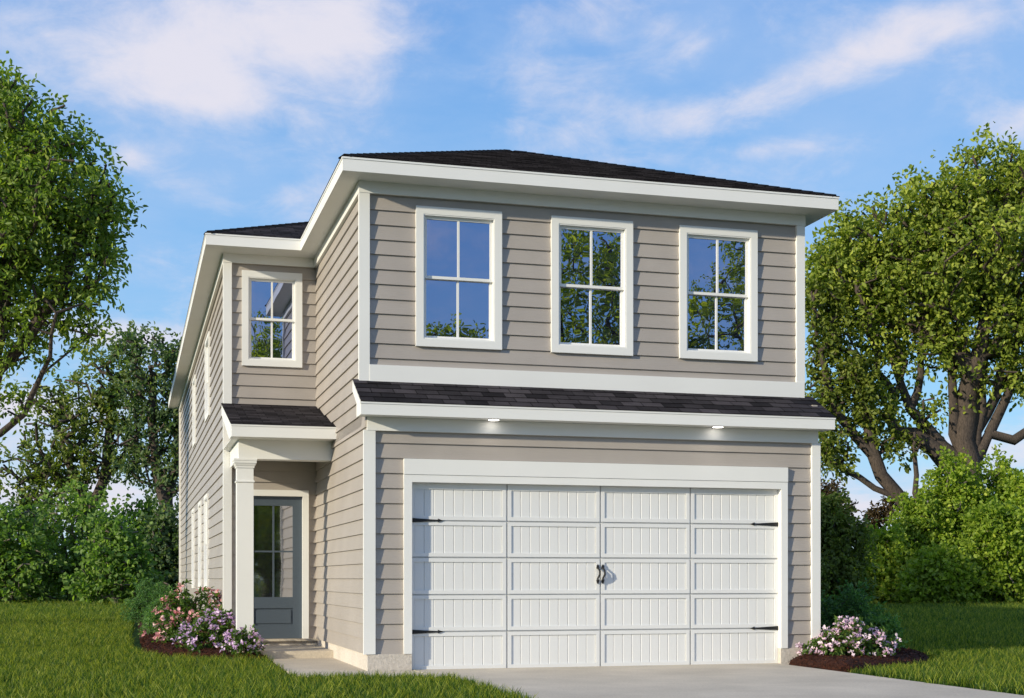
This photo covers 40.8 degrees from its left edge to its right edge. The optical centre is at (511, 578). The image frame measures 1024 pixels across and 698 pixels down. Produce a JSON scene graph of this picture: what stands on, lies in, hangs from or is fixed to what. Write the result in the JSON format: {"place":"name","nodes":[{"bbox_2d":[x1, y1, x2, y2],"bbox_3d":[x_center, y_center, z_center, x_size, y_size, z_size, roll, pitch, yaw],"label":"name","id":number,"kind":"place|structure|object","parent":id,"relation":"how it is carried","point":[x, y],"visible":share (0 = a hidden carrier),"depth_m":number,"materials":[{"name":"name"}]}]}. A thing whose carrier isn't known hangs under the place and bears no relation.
{"place":"outdoors","nodes":[
{"label":"outdoors","id":0,"kind":"place"},
{"bbox_2d":[0,0,1023,553],"label":"sky","id":1,"kind":"structure","parent":0,"point":[222,114],"materials":[{"name":"blue"}]},
{"bbox_2d":[0,591,1023,697],"bbox_3d":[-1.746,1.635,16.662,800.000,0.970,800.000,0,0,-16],"label":"ground","id":2,"kind":"structure","parent":0,"point":[137,640],"depth_m":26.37,"materials":[{"name":"green plant"}]},
{"bbox_2d":[0,478,66,599],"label":"woodland bush","id":3,"kind":"object","parent":2,"relation":"on","point":[27,514],"visible":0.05,"depth_m":65.76,"materials":[{"name":"green plant"}]},
{"bbox_2d":[0,491,78,603],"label":"woodland bush","id":4,"kind":"object","parent":2,"relation":"on","point":[14,558],"visible":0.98,"depth_m":57.50,"materials":[{"name":"green plant"}]},
{"bbox_2d":[10,474,129,602],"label":"woodland bush","id":5,"kind":"object","parent":2,"relation":"on","point":[72,515],"visible":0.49,"depth_m":59.50,"materials":[{"name":"green plant"}]},
{"bbox_2d":[0,50,148,459],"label":"broadleaf tree","id":6,"kind":"object","parent":2,"relation":"on","point":[32,206],"visible":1,"depth_m":31.57,"materials":[{"name":"green plant"}]},
{"bbox_2d":[0,320,167,540],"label":"broadleaf tree","id":7,"kind":"object","parent":2,"relation":"on","point":[51,468],"visible":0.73,"depth_m":65.45,"materials":[{"name":"green plant"}]},
{"bbox_2d":[59,500,171,604],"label":"woodland bush","id":8,"kind":"object","parent":2,"relation":"on","point":[119,567],"visible":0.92,"depth_m":55.56,"materials":[{"name":"green plant"}]},
{"bbox_2d":[105,483,158,586],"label":"woodland bush","id":9,"kind":"object","parent":2,"relation":"on","point":[139,505],"visible":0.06,"depth_m":67.72,"materials":[{"name":"green plant"}]},
{"bbox_2d":[101,321,181,516],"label":"broadleaf tree","id":10,"kind":"object","parent":2,"relation":"on","point":[165,479],"visible":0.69,"depth_m":63.54,"materials":[{"name":"green plant"}]},
{"bbox_2d":[124,496,178,598],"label":"woodland bush","id":11,"kind":"object","parent":2,"relation":"on","point":[163,519],"visible":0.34,"depth_m":59.44,"materials":[{"name":"green plant"}]},
{"bbox_2d":[146,520,178,591],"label":"woodland bush","id":12,"kind":"object","parent":2,"relation":"on","point":[168,539],"visible":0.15,"depth_m":59.35,"materials":[{"name":"green plant"}]},
{"bbox_2d":[137,621,267,658],"bbox_3d":[-7.283,1.076,29.991,1.709,0.251,23.240,0,0,-16],"label":"mulch bed","id":13,"kind":"object","parent":2,"relation":"on","point":[169,648],"visible":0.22,"depth_m":19.91,"materials":[{"name":"brown soil"}]},
{"bbox_2d":[117,578,170,623],"bbox_3d":[-8.730,0.543,33.492,1.398,1.170,1.426,0,0,11],"label":"boxwood shrub","id":14,"kind":"object","parent":13,"relation":"on","point":[143,602],"visible":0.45,"depth_m":33.26,"materials":[{"name":"green plant"}]},
{"bbox_2d":[137,585,187,636],"bbox_3d":[-6.323,0.613,25.504,1.213,1.022,1.023,0,0,-16],"label":"boxwood shrub","id":15,"kind":"object","parent":13,"relation":"on","point":[147,620],"visible":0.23,"depth_m":25.28,"materials":[{"name":"green plant"}]},
{"bbox_2d":[139,579,221,642],"bbox_3d":[-5.008,0.572,21.811,1.594,1.143,1.334,0,0,-34],"label":"azalea bush","id":16,"kind":"object","parent":13,"relation":"on","point":[178,607],"visible":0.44,"depth_m":21.62,"materials":[{"name":"pink plant"}]},
{"bbox_2d":[167,604,235,652],"bbox_3d":[-4.301,0.750,19.849,1.311,0.755,1.091,0,0,-16],"label":"rhododendron bush","id":17,"kind":"object","parent":13,"relation":"on","point":[193,634],"visible":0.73,"depth_m":19.69,"materials":[{"name":"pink plant"}]},
{"bbox_2d":[205,604,223,641],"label":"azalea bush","id":18,"kind":"object","parent":13,"relation":"on","point":[219,612],"visible":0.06,"depth_m":20.97,"materials":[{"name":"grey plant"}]},
{"bbox_2d":[219,624,266,656],"bbox_3d":[-3.724,0.878,19.154,0.577,0.493,0.624,0,0,39],"label":"rhododendron bush","id":19,"kind":"object","parent":13,"relation":"on","point":[250,644],"visible":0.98,"depth_m":19.06,"materials":[{"name":"purple plant"}]},
{"bbox_2d":[273,658,431,676],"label":"path","id":20,"kind":"structure","parent":2,"relation":"on","point":[303,666],"depth_m":17.36,"materials":[{"name":"concrete"}]},
{"bbox_2d":[168,149,839,670],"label":"suburban house","id":21,"kind":"structure","parent":2,"relation":"on","point":[484,409],"depth_m":17.85,"materials":[{"name":"beige paint"}]},
{"bbox_2d":[191,508,194,587],"bbox_3d":[-7.214,-0.680,31.411,0.150,1.800,1.050,0,0,-16],"label":"window","id":22,"kind":"structure","parent":21,"relation":"in","point":[193,510],"depth_m":31.37,"materials":[{"name":"white paint"}]},
{"bbox_2d":[192,374,195,447],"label":"window","id":23,"kind":"structure","parent":21,"relation":"in","point":[194,380],"depth_m":30.88,"materials":[{"name":"white paint"}]},
{"bbox_2d":[198,500,202,588],"bbox_3d":[-6.378,-0.680,28.400,0.150,1.800,1.100,0,0,-16],"label":"window","id":24,"kind":"structure","parent":21,"relation":"in","point":[200,502],"depth_m":28.23,"materials":[{"name":"white paint"}]},
{"bbox_2d":[204,493,208,587],"bbox_3d":[-5.742,-0.680,26.112,0.150,1.800,1.150,0,0,-16],"label":"window","id":25,"kind":"structure","parent":21,"relation":"in","point":[206,501],"depth_m":26.57,"materials":[{"name":"white paint"}]},
{"bbox_2d":[205,331,210,422],"bbox_3d":[-5.629,-3.740,25.702,0.150,1.520,1.300,0,0,-16],"label":"window","id":26,"kind":"structure","parent":21,"relation":"in","point":[207,342],"depth_m":26.06,"materials":[{"name":"white paint"}]},
{"bbox_2d":[242,270,301,367],"bbox_3d":[-3.669,-3.949,21.031,0.909,1.442,0.150,0,0,-16],"label":"window","id":27,"kind":"structure","parent":21,"relation":"in","point":[271,301],"depth_m":21.02,"materials":[{"name":"glass"}]},
{"bbox_2d":[254,496,301,638],"bbox_3d":[-3.656,-0.169,21.048,0.882,2.173,0.045,0,0,-16],"label":"entry door","id":28,"kind":"structure","parent":21,"relation":"in","point":[277,519],"depth_m":21.06,"materials":[{"name":"grey wood"}]},
{"bbox_2d":[415,205,501,349],"bbox_3d":[-0.681,-3.778,17.391,1.111,1.751,0.150,0,0,-16],"label":"window","id":29,"kind":"structure","parent":21,"relation":"in","point":[458,259],"depth_m":17.39,"materials":[{"name":"glass"}]},
{"bbox_2d":[550,215,632,355],"bbox_3d":[1.024,-3.778,17.865,1.112,1.751,0.150,0,0,-16],"label":"window","id":30,"kind":"structure","parent":21,"relation":"in","point":[591,265],"depth_m":17.86,"materials":[{"name":"glass"}]},
{"bbox_2d":[412,483,777,669],"bbox_3d":[1.132,-0.057,17.566,5.030,2.365,0.138,0,0,-16],"label":"garage door","id":31,"kind":"structure","parent":21,"relation":"in","point":[504,575],"depth_m":17.54,"materials":[{"name":"white paint"}]},
{"bbox_2d":[679,225,757,361],"bbox_3d":[2.729,-3.778,18.339,1.116,1.751,0.150,0,0,-16],"label":"window","id":32,"kind":"structure","parent":21,"relation":"in","point":[718,267],"depth_m":18.34,"materials":[{"name":"glass"}]},
{"bbox_2d":[413,663,1023,697],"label":"driveway","id":33,"kind":"structure","parent":2,"relation":"on","point":[765,680],"depth_m":14.68,"materials":[{"name":"concrete"}]},
{"bbox_2d":[821,478,861,519],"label":"woodland bush","id":34,"kind":"object","parent":2,"relation":"on","point":[828,487],"visible":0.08,"depth_m":55.76,"materials":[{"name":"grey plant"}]},
{"bbox_2d":[821,488,879,603],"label":"woodland bush","id":35,"kind":"object","parent":2,"relation":"on","point":[844,552],"visible":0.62,"depth_m":51.42,"materials":[{"name":"green plant"}]},
{"bbox_2d":[789,646,929,672],"bbox_3d":[4.535,1.076,19.529,2.698,0.250,5.334,0,0,-16],"label":"mulch bed","id":36,"kind":"object","parent":2,"relation":"on","point":[845,662],"visible":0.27,"depth_m":17.45,"materials":[{"name":"brown soil"}]},
{"bbox_2d":[795,615,901,656],"bbox_3d":[4.442,0.807,18.073,1.259,0.655,1.156,0,0,45],"label":"rhododendron bush","id":37,"kind":"object","parent":36,"relation":"on","point":[856,640],"visible":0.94,"depth_m":17.88,"materials":[{"name":"pink plant"}]},
{"bbox_2d":[821,577,895,644],"bbox_3d":[5.015,0.554,20.583,1.377,1.149,1.365,0,0,41],"label":"boxwood shrub","id":38,"kind":"object","parent":36,"relation":"on","point":[855,602],"visible":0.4,"depth_m":20.43,"materials":[{"name":"green plant"}]},
{"bbox_2d":[854,612,911,647],"bbox_3d":[5.362,0.798,20.247,0.880,0.657,0.978,0,0,37],"label":"boxwood shrub","id":39,"kind":"object","parent":36,"relation":"on","point":[884,621],"visible":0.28,"depth_m":20.09,"materials":[{"name":"green plant"}]},
{"bbox_2d":[805,273,930,507],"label":"broadleaf tree","id":40,"kind":"object","parent":2,"relation":"on","point":[851,372],"visible":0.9,"depth_m":64.65,"materials":[{"name":"green plant"}]},
{"bbox_2d":[861,495,899,539],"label":"woodland bush","id":41,"kind":"object","parent":2,"relation":"on","point":[875,513],"visible":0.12,"depth_m":71.82,"materials":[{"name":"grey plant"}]},
{"bbox_2d":[854,519,918,604],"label":"woodland bush","id":42,"kind":"object","parent":2,"relation":"on","point":[895,553],"visible":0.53,"depth_m":57.26,"materials":[{"name":"green plant"}]},
{"bbox_2d":[805,121,1023,481],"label":"broadleaf tree","id":43,"kind":"object","parent":2,"relation":"on","point":[955,279],"visible":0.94,"depth_m":65.07,"materials":[{"name":"green plant"}]},
{"bbox_2d":[881,479,961,558],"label":"woodland bush","id":44,"kind":"object","parent":2,"relation":"on","point":[918,517],"visible":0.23,"depth_m":59.54,"materials":[{"name":"green plant"}]},
{"bbox_2d":[884,537,992,605],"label":"woodland bush","id":45,"kind":"object","parent":2,"relation":"on","point":[942,574],"visible":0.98,"depth_m":55.33,"materials":[{"name":"green plant"}]},
{"bbox_2d":[915,445,993,546],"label":"woodland bush","id":46,"kind":"object","parent":2,"relation":"on","point":[965,492],"visible":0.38,"depth_m":60.38,"materials":[{"name":"green plant"}]},
{"bbox_2d":[954,492,1023,604],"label":"woodland bush","id":47,"kind":"object","parent":2,"relation":"on","point":[994,538],"visible":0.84,"depth_m":56.30,"materials":[{"name":"green plant"}]},
{"bbox_2d":[968,443,1023,502],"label":"woodland bush","id":48,"kind":"object","parent":2,"relation":"on","point":[996,482],"visible":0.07,"depth_m":61.69,"materials":[{"name":"green plant"}]},
{"bbox_2d":[995,469,1023,508],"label":"woodland bush","id":49,"kind":"object","parent":2,"relation":"on","point":[1015,483],"visible":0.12,"depth_m":59.87,"materials":[{"name":"green plant"}]}
]}

